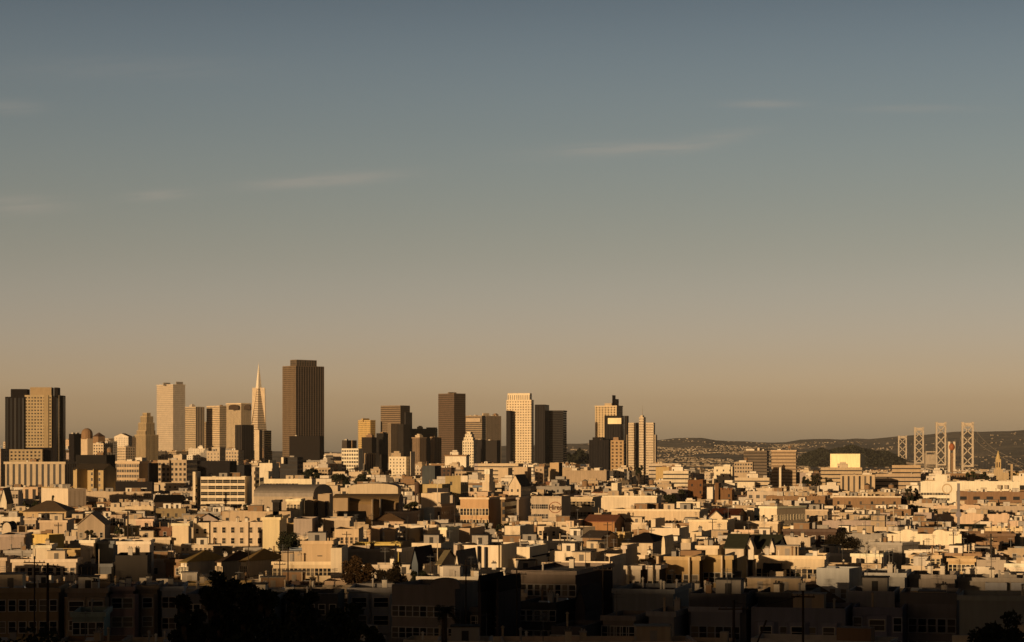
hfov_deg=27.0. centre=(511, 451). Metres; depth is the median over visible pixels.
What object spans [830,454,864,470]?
bright block
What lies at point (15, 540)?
warehouse
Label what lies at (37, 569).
window
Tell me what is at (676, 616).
house
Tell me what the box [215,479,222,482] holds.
window
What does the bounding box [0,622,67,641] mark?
tree
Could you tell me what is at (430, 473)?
office block
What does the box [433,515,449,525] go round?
house
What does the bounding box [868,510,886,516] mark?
house
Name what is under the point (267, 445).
office tower
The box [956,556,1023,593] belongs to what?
apartment building
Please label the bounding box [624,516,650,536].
house
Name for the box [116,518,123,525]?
window
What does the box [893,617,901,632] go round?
window
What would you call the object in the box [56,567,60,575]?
window
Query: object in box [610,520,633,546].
house
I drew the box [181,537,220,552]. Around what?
house
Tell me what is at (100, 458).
commercial building
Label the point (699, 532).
apartment building
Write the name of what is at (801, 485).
apartment building
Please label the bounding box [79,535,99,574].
house
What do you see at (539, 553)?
warehouse
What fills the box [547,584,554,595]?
window
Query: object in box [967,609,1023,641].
tree
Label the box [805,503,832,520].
warehouse
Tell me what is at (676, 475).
office block
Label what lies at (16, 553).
house
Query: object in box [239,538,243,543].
window
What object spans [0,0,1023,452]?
sky
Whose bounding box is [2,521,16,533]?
house
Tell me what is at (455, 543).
apartment building
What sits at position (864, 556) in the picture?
warehouse
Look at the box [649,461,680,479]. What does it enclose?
commercial building
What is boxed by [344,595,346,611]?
bay window
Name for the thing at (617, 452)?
office tower
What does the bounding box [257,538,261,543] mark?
window
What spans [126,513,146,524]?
house
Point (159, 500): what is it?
warehouse
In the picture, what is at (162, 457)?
commercial building
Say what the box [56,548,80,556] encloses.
apartment building
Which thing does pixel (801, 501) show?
house
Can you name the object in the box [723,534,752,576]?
house
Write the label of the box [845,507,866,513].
house
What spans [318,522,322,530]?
house
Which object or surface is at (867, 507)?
warehouse
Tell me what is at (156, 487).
apartment building
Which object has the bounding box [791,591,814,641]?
utility pole
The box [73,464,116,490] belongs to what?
school
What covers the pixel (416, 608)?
window
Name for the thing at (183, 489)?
apartment building
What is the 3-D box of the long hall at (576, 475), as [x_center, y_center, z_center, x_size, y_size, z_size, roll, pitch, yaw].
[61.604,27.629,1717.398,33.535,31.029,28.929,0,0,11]
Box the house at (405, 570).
[399,563,411,580]
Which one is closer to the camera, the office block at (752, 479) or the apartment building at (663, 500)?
the apartment building at (663, 500)
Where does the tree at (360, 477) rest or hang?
on the ground
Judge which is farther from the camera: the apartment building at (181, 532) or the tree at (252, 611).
the apartment building at (181, 532)
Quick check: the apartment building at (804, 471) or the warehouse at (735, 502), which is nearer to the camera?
the warehouse at (735, 502)
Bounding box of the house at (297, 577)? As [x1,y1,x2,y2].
[282,570,314,585]
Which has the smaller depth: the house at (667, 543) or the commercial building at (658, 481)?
the house at (667, 543)
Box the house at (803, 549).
[800,541,823,552]
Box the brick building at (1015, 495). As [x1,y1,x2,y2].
[956,488,1023,504]
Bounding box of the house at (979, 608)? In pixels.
[957,583,1023,641]
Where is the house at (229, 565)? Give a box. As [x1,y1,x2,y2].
[215,550,250,579]
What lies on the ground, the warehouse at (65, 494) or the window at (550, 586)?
the warehouse at (65, 494)
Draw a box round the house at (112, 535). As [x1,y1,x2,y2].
[110,522,125,538]
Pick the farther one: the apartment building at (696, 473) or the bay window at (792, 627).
the apartment building at (696, 473)
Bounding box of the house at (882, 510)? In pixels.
[872,508,889,515]
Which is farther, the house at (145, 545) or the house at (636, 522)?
the house at (636, 522)
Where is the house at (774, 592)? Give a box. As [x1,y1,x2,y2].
[755,566,820,607]
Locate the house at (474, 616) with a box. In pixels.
[469,606,495,635]
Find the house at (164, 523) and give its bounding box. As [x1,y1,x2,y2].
[158,511,182,526]
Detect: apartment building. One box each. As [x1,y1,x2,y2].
[0,488,21,508]
[0,511,24,524]
[0,555,13,572]
[0,572,68,638]
[8,506,26,515]
[10,543,82,580]
[23,514,40,529]
[29,496,40,503]
[41,484,72,487]
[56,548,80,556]
[64,575,114,636]
[72,513,107,518]
[85,511,111,517]
[86,498,112,505]
[105,440,116,476]
[106,502,124,512]
[108,513,125,532]
[108,575,140,636]
[113,530,171,549]
[117,445,134,460]
[122,499,150,506]
[125,502,155,515]
[126,511,155,517]
[132,436,135,456]
[136,573,163,636]
[141,516,180,543]
[154,485,159,490]
[156,503,187,518]
[168,450,186,454]
[168,493,192,498]
[170,487,192,493]
[171,504,197,514]
[171,517,191,556]
[193,517,210,542]
[198,506,233,511]
[200,449,209,460]
[211,516,262,546]
[222,499,293,522]
[271,548,330,584]
[287,517,296,536]
[290,533,338,549]
[314,462,333,474]
[317,458,337,471]
[326,482,340,495]
[335,514,362,546]
[347,577,395,641]
[348,531,398,562]
[357,481,369,483]
[358,556,406,570]
[367,467,383,474]
[369,479,398,483]
[371,513,404,525]
[383,517,429,535]
[386,469,403,479]
[391,577,477,641]
[398,530,424,539]
[399,513,436,527]
[401,476,416,486]
[415,462,430,474]
[416,555,484,579]
[436,523,494,538]
[444,462,464,470]
[446,538,468,544]
[450,495,453,502]
[451,493,473,507]
[453,513,492,528]
[454,534,519,567]
[465,466,473,470]
[468,472,494,482]
[468,487,492,496]
[478,559,549,574]
[480,489,502,495]
[492,535,528,545]
[495,482,508,490]
[497,475,512,483]
[515,516,569,525]
[526,463,538,476]
[537,514,594,538]
[545,476,571,489]
[549,541,621,561]
[560,490,590,496]
[561,550,625,584]
[580,479,604,484]
[606,538,660,562]
[607,478,627,485]
[618,465,631,481]
[621,543,638,564]
[622,484,643,488]
[629,467,637,483]
[633,487,658,493]
[645,473,648,484]
[645,479,655,488]
[651,517,664,526]
[656,465,669,479]
[656,492,665,502]
[656,548,704,586]
[687,468,703,478]
[688,606,742,641]
[691,525,710,540]
[701,552,736,587]
[711,524,729,540]
[713,535,727,542]
[721,480,736,488]
[723,510,783,533]
[730,522,770,539]
[734,488,746,499]
[735,555,746,585]
[744,576,770,591]
[751,590,852,637]
[754,544,829,579]
[756,485,772,490]
[758,501,806,525]
[773,531,814,546]
[782,522,841,546]
[795,484,816,490]
[800,468,819,482]
[803,562,862,583]
[805,471,812,479]
[811,471,820,480]
[816,566,861,602]
[828,521,877,533]
[845,524,883,549]
[848,565,899,606]
[851,516,911,530]
[853,592,906,641]
[861,488,892,495]
[862,548,911,591]
[866,529,919,568]
[900,581,959,641]
[907,553,959,587]
[908,546,944,566]
[908,589,955,641]
[912,499,941,509]
[925,468,949,479]
[925,474,940,480]
[928,544,983,570]
[947,556,977,573]
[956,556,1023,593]
[980,502,1023,514]
[1004,555,1023,572]
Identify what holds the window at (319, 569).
in the apartment building at (319, 572)
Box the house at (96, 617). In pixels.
[70,599,112,635]
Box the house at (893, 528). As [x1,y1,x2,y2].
[883,521,904,536]
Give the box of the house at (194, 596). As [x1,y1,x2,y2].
[186,585,223,624]
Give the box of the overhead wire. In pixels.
[48,564,257,585]
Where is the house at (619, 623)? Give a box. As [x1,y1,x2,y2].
[600,594,648,635]
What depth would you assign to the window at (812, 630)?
328.93 m
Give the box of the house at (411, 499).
[407,496,417,503]
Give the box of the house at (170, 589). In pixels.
[160,575,187,636]
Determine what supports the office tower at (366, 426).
on the ground
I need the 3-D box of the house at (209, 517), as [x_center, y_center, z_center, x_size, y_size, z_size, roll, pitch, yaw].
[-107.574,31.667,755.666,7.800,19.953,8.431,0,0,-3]
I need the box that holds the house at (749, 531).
[734,526,758,533]
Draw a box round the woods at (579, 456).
[567,448,588,463]
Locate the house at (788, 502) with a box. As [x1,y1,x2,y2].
[780,497,794,504]
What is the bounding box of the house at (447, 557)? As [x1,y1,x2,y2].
[435,550,454,573]
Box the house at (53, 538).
[32,533,63,548]
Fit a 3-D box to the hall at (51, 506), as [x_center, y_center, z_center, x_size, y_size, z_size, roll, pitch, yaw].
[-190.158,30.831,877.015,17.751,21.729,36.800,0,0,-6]
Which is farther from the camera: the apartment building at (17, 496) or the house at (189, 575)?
the apartment building at (17, 496)
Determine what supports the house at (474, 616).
on the ground
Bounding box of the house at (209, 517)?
[199,513,220,521]
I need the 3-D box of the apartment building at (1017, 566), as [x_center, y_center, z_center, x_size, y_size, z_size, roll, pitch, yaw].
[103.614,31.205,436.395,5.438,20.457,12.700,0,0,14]
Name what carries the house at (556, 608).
on the ground
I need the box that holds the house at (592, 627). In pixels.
[550,612,602,635]
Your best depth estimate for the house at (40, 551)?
499.81 m
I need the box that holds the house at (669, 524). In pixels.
[650,518,679,525]
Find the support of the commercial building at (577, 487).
on the ground
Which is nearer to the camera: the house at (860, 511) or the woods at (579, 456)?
the house at (860, 511)
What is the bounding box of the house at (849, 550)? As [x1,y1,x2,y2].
[840,544,857,551]
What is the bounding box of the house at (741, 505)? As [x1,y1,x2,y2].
[736,502,758,510]
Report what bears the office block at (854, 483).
on the ground
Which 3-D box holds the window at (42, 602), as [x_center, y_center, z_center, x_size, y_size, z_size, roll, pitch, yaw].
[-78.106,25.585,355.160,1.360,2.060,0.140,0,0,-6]
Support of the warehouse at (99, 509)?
on the ground
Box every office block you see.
[0,448,8,485]
[4,459,75,486]
[115,459,149,480]
[158,458,196,482]
[342,448,362,471]
[364,453,379,471]
[411,434,426,463]
[422,463,440,483]
[430,436,441,463]
[663,464,690,486]
[714,465,733,486]
[734,457,753,476]
[735,471,770,487]
[821,462,862,484]
[840,473,874,491]
[875,465,920,491]
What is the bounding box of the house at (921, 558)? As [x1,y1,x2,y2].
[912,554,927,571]
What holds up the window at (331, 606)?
in the house at (328, 600)
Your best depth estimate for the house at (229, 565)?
508.88 m
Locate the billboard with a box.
[676,502,700,507]
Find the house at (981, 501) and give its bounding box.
[974,499,986,504]
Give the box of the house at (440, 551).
[432,548,451,561]
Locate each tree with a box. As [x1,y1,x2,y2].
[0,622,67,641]
[84,530,97,537]
[114,526,124,536]
[167,593,217,641]
[197,570,241,641]
[230,582,280,641]
[276,531,301,552]
[301,468,320,483]
[331,473,349,486]
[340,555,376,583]
[353,474,370,483]
[363,625,385,641]
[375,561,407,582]
[403,501,418,509]
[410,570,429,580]
[427,604,461,641]
[494,522,510,538]
[635,465,643,484]
[663,494,677,502]
[677,489,685,500]
[801,476,810,485]
[810,473,822,485]
[825,530,862,549]
[905,486,913,503]
[909,504,921,511]
[913,488,919,500]
[965,471,976,480]
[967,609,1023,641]
[979,472,989,480]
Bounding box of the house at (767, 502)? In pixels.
[764,498,777,504]
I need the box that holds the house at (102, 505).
[92,503,109,510]
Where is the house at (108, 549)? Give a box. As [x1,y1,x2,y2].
[97,538,118,560]
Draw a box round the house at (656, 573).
[645,562,667,582]
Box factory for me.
[264,471,314,483]
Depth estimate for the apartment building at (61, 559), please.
497.20 m
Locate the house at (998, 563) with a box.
[977,541,1006,573]
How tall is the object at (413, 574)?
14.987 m
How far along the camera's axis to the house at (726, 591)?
332.03 m
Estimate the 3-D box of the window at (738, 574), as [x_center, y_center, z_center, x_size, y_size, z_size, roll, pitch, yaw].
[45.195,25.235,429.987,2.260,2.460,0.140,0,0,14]
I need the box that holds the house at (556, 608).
[521,588,574,635]
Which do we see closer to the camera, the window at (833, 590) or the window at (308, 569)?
the window at (833, 590)
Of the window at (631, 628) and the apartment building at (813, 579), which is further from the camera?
the apartment building at (813, 579)
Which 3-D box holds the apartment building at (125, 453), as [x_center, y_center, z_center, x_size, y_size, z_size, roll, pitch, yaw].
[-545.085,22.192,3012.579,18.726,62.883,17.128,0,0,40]
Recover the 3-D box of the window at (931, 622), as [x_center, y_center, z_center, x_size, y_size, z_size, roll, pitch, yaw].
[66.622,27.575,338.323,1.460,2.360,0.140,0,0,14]
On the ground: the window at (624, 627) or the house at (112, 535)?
the house at (112, 535)
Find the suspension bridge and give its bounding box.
[898,422,1022,469]
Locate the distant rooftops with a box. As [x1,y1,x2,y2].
[0,438,1023,641]
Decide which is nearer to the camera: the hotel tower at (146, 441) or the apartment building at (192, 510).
the apartment building at (192, 510)
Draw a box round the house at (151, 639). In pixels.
[130,630,172,641]
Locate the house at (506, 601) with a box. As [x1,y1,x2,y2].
[496,573,520,635]
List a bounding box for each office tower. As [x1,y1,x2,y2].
[5,387,65,461]
[81,428,92,454]
[156,382,184,450]
[185,404,204,450]
[205,422,206,447]
[207,405,225,447]
[226,403,251,447]
[235,425,253,459]
[255,430,270,462]
[282,360,323,456]
[289,435,323,462]
[358,418,374,447]
[381,405,411,463]
[412,426,437,463]
[438,392,465,463]
[462,432,476,466]
[466,415,485,439]
[482,413,500,462]
[506,393,533,463]
[535,405,548,463]
[549,410,566,463]
[589,437,610,470]
[604,416,628,464]
[611,437,624,470]
[627,405,656,483]
[744,448,768,477]
[771,445,797,485]
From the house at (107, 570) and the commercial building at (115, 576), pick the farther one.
the house at (107, 570)
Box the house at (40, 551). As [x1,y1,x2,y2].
[31,538,57,558]
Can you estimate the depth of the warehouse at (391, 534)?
620.00 m
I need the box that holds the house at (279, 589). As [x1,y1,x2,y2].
[263,572,284,591]
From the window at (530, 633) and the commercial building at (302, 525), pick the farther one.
the commercial building at (302, 525)
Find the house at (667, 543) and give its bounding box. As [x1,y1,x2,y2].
[661,534,673,554]
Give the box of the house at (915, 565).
[901,555,938,570]
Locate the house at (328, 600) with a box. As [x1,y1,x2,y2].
[284,579,343,626]
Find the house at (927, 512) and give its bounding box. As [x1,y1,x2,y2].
[914,507,933,519]
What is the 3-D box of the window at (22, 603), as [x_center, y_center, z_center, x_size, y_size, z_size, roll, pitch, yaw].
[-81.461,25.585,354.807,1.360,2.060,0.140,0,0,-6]
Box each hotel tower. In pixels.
[134,413,157,460]
[595,395,622,436]
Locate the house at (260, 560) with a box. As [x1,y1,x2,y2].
[239,548,281,579]
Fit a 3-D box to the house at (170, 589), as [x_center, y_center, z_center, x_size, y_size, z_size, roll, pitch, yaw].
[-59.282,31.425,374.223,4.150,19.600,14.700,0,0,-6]
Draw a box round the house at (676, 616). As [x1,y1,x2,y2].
[646,597,688,635]
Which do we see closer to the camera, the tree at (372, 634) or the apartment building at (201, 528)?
the tree at (372, 634)
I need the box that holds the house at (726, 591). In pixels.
[689,571,757,641]
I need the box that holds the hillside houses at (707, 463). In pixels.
[567,432,1023,467]
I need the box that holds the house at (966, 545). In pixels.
[955,543,974,551]
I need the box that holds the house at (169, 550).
[155,545,174,556]
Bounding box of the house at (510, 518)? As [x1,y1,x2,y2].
[502,515,524,526]
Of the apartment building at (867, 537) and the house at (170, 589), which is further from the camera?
the apartment building at (867, 537)
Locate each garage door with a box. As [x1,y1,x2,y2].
[985,582,1006,590]
[1011,582,1023,589]
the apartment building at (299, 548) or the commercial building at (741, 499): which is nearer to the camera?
the apartment building at (299, 548)
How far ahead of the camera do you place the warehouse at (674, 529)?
642.11 m
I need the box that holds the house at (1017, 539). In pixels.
[991,521,1021,545]
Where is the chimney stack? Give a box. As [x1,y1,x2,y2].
[779,467,780,487]
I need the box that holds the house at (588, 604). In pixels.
[572,582,605,620]
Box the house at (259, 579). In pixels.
[247,571,266,581]
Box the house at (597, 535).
[580,530,618,546]
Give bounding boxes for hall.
[22,500,74,517]
[254,484,332,509]
[333,494,403,527]
[459,492,501,537]
[565,467,609,484]
[715,483,733,501]
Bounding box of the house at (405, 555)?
[397,546,416,562]
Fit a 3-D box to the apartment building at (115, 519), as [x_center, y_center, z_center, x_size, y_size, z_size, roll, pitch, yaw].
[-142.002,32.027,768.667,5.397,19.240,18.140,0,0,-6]
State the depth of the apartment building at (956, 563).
480.78 m
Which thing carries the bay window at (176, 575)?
in the warehouse at (172, 566)
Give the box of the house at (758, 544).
[745,534,786,575]
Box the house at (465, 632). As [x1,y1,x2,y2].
[434,624,492,641]
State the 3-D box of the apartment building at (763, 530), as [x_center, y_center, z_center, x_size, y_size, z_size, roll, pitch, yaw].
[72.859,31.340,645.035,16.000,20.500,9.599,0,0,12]
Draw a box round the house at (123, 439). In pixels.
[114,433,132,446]
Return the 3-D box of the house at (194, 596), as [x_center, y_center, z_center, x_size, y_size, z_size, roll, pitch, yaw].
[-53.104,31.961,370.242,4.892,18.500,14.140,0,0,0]
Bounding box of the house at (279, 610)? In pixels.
[233,582,285,630]
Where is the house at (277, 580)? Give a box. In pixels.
[260,575,293,592]
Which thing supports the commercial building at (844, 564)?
on the ground
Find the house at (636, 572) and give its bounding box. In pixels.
[624,561,649,584]
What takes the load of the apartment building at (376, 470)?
on the ground
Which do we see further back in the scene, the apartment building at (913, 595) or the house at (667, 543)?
the house at (667, 543)
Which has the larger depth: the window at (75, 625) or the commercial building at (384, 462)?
the commercial building at (384, 462)
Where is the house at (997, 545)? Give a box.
[976,536,1003,549]
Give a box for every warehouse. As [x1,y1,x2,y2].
[0,484,25,489]
[0,511,7,515]
[0,532,32,555]
[0,566,77,583]
[26,495,40,503]
[38,508,74,534]
[41,484,85,506]
[75,507,114,513]
[86,487,152,501]
[114,523,191,542]
[115,546,151,583]
[153,492,192,499]
[153,495,184,507]
[156,514,204,526]
[164,551,227,579]
[169,514,221,526]
[177,546,281,557]
[197,507,236,516]
[204,576,254,580]
[294,578,376,611]
[300,531,339,560]
[331,544,347,577]
[348,482,400,493]
[366,528,382,541]
[383,527,398,541]
[385,506,420,523]
[403,612,528,641]
[406,527,423,541]
[412,534,453,552]
[419,507,433,520]
[423,527,439,533]
[439,526,459,541]
[444,450,469,466]
[455,516,459,522]
[459,522,484,541]
[492,533,576,550]
[500,612,696,641]
[505,519,533,538]
[508,544,549,567]
[511,547,614,614]
[531,492,570,520]
[535,539,616,551]
[566,509,584,525]
[571,478,602,486]
[571,494,601,518]
[583,514,624,531]
[594,508,610,514]
[600,491,661,511]
[610,503,708,522]
[612,562,690,611]
[632,519,687,536]
[649,522,688,541]
[673,535,719,549]
[687,501,731,506]
[688,477,705,500]
[688,514,735,537]
[695,537,724,554]
[705,499,752,504]
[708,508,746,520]
[717,503,751,507]
[718,500,739,506]
[747,507,758,520]
[773,485,789,490]
[790,484,819,491]
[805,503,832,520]
[807,539,862,562]
[822,495,832,504]
[822,515,899,527]
[832,492,901,507]
[832,512,853,519]
[837,514,890,519]
[847,550,890,568]
[850,545,887,565]
[854,504,911,509]
[859,504,892,513]
[864,483,920,492]
[887,527,961,548]
[893,490,920,498]
[902,482,920,491]
[913,521,958,530]
[922,538,1002,556]
[930,545,948,548]
[938,537,1011,560]
[957,479,1019,490]
[959,524,986,528]
[961,520,1015,549]
[984,517,1023,531]
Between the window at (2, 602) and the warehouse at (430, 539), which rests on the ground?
the warehouse at (430, 539)
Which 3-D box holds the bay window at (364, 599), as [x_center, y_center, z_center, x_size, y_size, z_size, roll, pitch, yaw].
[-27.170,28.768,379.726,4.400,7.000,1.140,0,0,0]
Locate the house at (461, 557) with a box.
[454,547,478,573]
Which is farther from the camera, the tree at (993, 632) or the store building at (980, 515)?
the store building at (980, 515)
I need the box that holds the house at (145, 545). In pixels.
[116,526,154,580]
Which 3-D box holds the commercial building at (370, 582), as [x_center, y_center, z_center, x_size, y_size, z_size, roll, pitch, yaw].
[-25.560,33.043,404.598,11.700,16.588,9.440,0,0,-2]
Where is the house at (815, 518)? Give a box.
[805,516,822,521]
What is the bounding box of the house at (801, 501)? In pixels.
[795,497,813,506]
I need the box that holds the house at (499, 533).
[495,527,504,538]
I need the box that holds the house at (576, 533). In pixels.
[561,528,589,540]
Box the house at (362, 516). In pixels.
[337,511,366,523]
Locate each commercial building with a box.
[17,525,39,533]
[23,487,40,498]
[38,513,49,518]
[57,568,116,585]
[64,529,77,547]
[69,433,80,466]
[76,447,114,466]
[93,432,104,442]
[93,442,112,454]
[115,478,153,493]
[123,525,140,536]
[136,480,187,490]
[148,463,157,482]
[154,544,175,580]
[158,454,165,459]
[166,454,186,459]
[187,454,199,460]
[188,446,207,454]
[188,572,254,586]
[197,461,236,476]
[207,447,225,460]
[210,504,234,509]
[226,448,243,464]
[237,465,250,475]
[244,462,258,471]
[259,460,278,478]
[261,514,289,552]
[262,448,271,459]
[271,499,282,514]
[280,455,302,477]
[285,498,304,517]
[294,517,317,534]
[303,461,341,471]
[304,500,317,516]
[306,460,319,462]
[316,475,342,490]
[318,493,332,526]
[322,512,354,537]
[324,453,341,460]
[324,570,378,584]
[333,469,366,475]
[341,484,410,493]
[342,439,350,447]
[345,581,392,597]
[350,475,392,484]
[351,440,356,447]
[362,434,375,462]
[376,432,387,453]
[380,454,387,474]
[401,491,417,499]
[408,476,472,490]
[420,480,449,503]
[421,466,454,476]
[421,492,449,507]
[445,472,467,496]
[455,465,477,475]
[475,439,485,462]
[477,573,526,600]
[478,461,522,479]
[486,440,499,462]
[498,468,511,482]
[500,496,517,523]
[505,483,570,492]
[514,464,530,482]
[516,496,530,520]
[535,464,547,483]
[548,461,580,478]
[550,463,561,480]
[575,485,622,489]
[578,479,635,494]
[583,534,620,551]
[611,480,621,494]
[613,467,626,479]
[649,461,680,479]
[653,481,682,500]
[654,476,691,483]
[678,486,687,500]
[698,468,713,478]
[701,502,719,510]
[707,487,713,501]
[739,497,746,502]
[747,488,806,501]
[766,492,827,505]
[798,486,813,490]
[806,584,844,602]
[820,482,839,493]
[829,548,882,565]
[887,511,905,518]
[889,514,914,520]
[895,515,930,524]
[901,497,918,503]
[904,537,948,563]
[915,522,948,530]
[931,520,959,527]
[946,472,978,479]
[985,499,1002,504]
[987,474,1011,480]
[999,524,1023,545]
[1008,515,1023,525]
[1010,499,1023,504]
[1012,473,1023,489]
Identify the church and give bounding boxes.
[0,487,13,509]
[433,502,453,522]
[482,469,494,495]
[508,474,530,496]
[990,451,1012,479]
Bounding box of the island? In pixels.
[797,447,904,466]
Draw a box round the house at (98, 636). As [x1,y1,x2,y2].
[59,611,131,641]
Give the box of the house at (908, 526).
[904,524,917,530]
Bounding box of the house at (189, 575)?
[174,562,199,581]
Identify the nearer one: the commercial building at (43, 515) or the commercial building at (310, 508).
the commercial building at (310, 508)
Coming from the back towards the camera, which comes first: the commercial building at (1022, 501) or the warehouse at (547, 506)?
the commercial building at (1022, 501)
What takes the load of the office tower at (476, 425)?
on the ground
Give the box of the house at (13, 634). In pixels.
[1,628,55,641]
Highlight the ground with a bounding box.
[116,430,1023,498]
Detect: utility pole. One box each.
[24,556,44,635]
[36,563,58,638]
[123,511,132,538]
[248,522,248,578]
[282,549,293,583]
[426,561,437,573]
[456,560,475,623]
[507,568,526,635]
[593,564,612,620]
[718,600,766,641]
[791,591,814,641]
[984,534,997,556]
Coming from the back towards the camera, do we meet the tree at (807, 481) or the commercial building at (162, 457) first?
the commercial building at (162, 457)
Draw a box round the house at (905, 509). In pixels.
[894,504,913,515]
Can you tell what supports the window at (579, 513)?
in the warehouse at (585, 506)
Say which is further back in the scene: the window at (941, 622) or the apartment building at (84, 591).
the apartment building at (84, 591)
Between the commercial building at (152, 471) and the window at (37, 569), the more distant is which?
the commercial building at (152, 471)
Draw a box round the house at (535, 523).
[530,516,545,538]
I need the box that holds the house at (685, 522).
[679,513,697,525]
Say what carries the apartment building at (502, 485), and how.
on the ground
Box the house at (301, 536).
[292,532,307,547]
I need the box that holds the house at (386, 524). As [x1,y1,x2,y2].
[371,521,393,527]
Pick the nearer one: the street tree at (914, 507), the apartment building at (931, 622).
the apartment building at (931, 622)
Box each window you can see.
[0,600,5,611]
[0,621,5,633]
[8,600,15,611]
[8,621,15,633]
[18,599,26,611]
[18,621,26,633]
[27,567,32,575]
[29,599,36,611]
[29,621,36,632]
[35,567,39,575]
[39,599,45,611]
[39,621,45,632]
[41,567,46,572]
[49,567,53,572]
[49,599,57,611]
[49,621,57,632]
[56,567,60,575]
[63,567,67,575]
[64,597,85,636]
[70,567,74,575]
[72,622,79,634]
[80,622,87,634]
[86,597,108,606]
[88,622,95,634]
[96,622,103,628]
[108,594,124,635]
[112,518,119,525]
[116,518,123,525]
[120,594,138,636]
[139,594,157,636]
[162,597,167,607]
[162,617,168,628]
[168,596,175,607]
[168,617,175,628]
[173,565,180,579]
[193,604,199,611]
[200,604,206,614]
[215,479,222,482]
[215,498,222,501]
[229,405,239,409]
[230,479,237,482]
[230,498,237,501]
[239,527,243,532]
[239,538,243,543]
[244,405,250,409]
[257,527,261,532]
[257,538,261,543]
[273,568,277,574]
[307,568,310,575]
[314,568,317,575]
[318,568,321,575]
[318,604,325,614]
[322,568,326,575]
[327,568,330,575]
[329,604,335,608]
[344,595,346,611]
[347,594,369,624]
[370,594,391,632]
[391,605,398,616]
[391,626,398,637]
[399,605,405,616]
[399,627,405,637]
[406,605,412,616]
[406,627,412,637]
[412,605,419,616]
[412,627,419,634]
[420,606,426,616]
[420,627,426,635]
[427,606,433,617]
[427,627,432,635]
[433,606,440,617]
[433,627,438,635]
[470,615,477,623]
[521,584,527,594]
[521,609,525,620]
[526,584,534,595]
[526,610,532,620]
[526,630,532,635]
[533,584,541,595]
[534,610,540,621]
[534,630,540,635]
[541,584,547,595]
[541,610,547,621]
[541,630,547,635]
[543,531,550,538]
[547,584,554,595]
[549,610,555,621]
[553,584,561,596]
[560,584,568,596]
[567,584,575,596]
[575,501,583,505]
[575,512,583,516]
[586,501,594,506]
[601,625,610,635]
[607,625,616,635]
[617,626,622,635]
[620,626,628,635]
[626,626,633,635]
[666,574,672,583]
[675,574,681,582]
[683,574,687,581]
[690,625,698,636]
[692,574,698,582]
[699,626,706,636]
[703,572,708,582]
[707,626,714,637]
[709,572,714,582]
[714,572,720,582]
[715,626,723,637]
[724,626,730,637]
[731,626,739,639]
[735,571,741,577]
[755,621,777,635]
[756,568,761,575]
[779,626,786,633]
[785,568,789,575]
[786,622,809,634]
[790,568,794,575]
[796,569,801,576]
[802,569,806,578]
[807,569,812,578]
[809,627,815,634]
[818,622,840,634]
[829,588,835,594]
[840,588,846,598]
[853,616,861,625]
[864,615,890,636]
[888,547,897,562]
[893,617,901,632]
[908,618,916,632]
[918,618,926,632]
[927,618,936,632]
[937,618,945,632]
[947,619,955,633]
[948,564,952,570]
[1012,553,1016,559]
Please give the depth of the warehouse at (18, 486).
1488.41 m
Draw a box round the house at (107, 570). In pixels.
[80,547,114,582]
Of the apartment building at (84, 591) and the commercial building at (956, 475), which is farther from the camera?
the commercial building at (956, 475)
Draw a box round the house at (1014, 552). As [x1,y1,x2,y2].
[1008,546,1023,560]
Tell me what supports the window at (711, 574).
in the apartment building at (715, 566)
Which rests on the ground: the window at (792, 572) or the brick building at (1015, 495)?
the brick building at (1015, 495)
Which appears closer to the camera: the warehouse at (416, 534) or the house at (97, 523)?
the warehouse at (416, 534)
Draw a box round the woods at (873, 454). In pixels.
[797,444,909,466]
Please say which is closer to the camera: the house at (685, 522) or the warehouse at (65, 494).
the house at (685, 522)
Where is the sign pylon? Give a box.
[956,483,961,524]
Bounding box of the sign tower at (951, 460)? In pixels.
[948,442,954,471]
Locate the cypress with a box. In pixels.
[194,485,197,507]
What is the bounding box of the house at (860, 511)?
[846,509,865,518]
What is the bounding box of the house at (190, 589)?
[186,580,207,593]
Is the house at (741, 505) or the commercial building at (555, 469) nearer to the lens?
the house at (741, 505)
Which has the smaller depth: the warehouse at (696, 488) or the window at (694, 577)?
the window at (694, 577)
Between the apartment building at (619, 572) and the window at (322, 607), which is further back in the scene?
the apartment building at (619, 572)
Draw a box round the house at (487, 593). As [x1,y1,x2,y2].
[478,571,503,635]
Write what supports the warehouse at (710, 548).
on the ground
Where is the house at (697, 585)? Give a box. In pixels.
[681,580,703,589]
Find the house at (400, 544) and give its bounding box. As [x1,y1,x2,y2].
[352,541,402,561]
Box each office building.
[193,467,263,507]
[389,451,414,475]
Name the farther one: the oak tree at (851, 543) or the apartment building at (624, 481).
the apartment building at (624, 481)
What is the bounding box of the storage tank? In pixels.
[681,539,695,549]
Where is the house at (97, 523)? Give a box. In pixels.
[76,511,111,539]
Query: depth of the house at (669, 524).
753.04 m
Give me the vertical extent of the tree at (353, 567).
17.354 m
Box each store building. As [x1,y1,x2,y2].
[921,475,956,504]
[933,502,979,511]
[934,509,1008,525]
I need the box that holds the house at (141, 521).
[135,517,156,526]
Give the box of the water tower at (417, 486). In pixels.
[415,481,419,503]
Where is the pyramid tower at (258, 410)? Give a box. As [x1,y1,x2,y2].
[251,364,266,450]
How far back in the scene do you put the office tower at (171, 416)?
4735.43 m
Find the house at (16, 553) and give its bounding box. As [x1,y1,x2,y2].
[3,536,32,558]
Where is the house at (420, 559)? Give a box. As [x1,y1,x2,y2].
[409,544,437,577]
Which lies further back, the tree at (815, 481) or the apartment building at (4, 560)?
the tree at (815, 481)
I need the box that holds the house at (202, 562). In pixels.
[178,550,223,579]

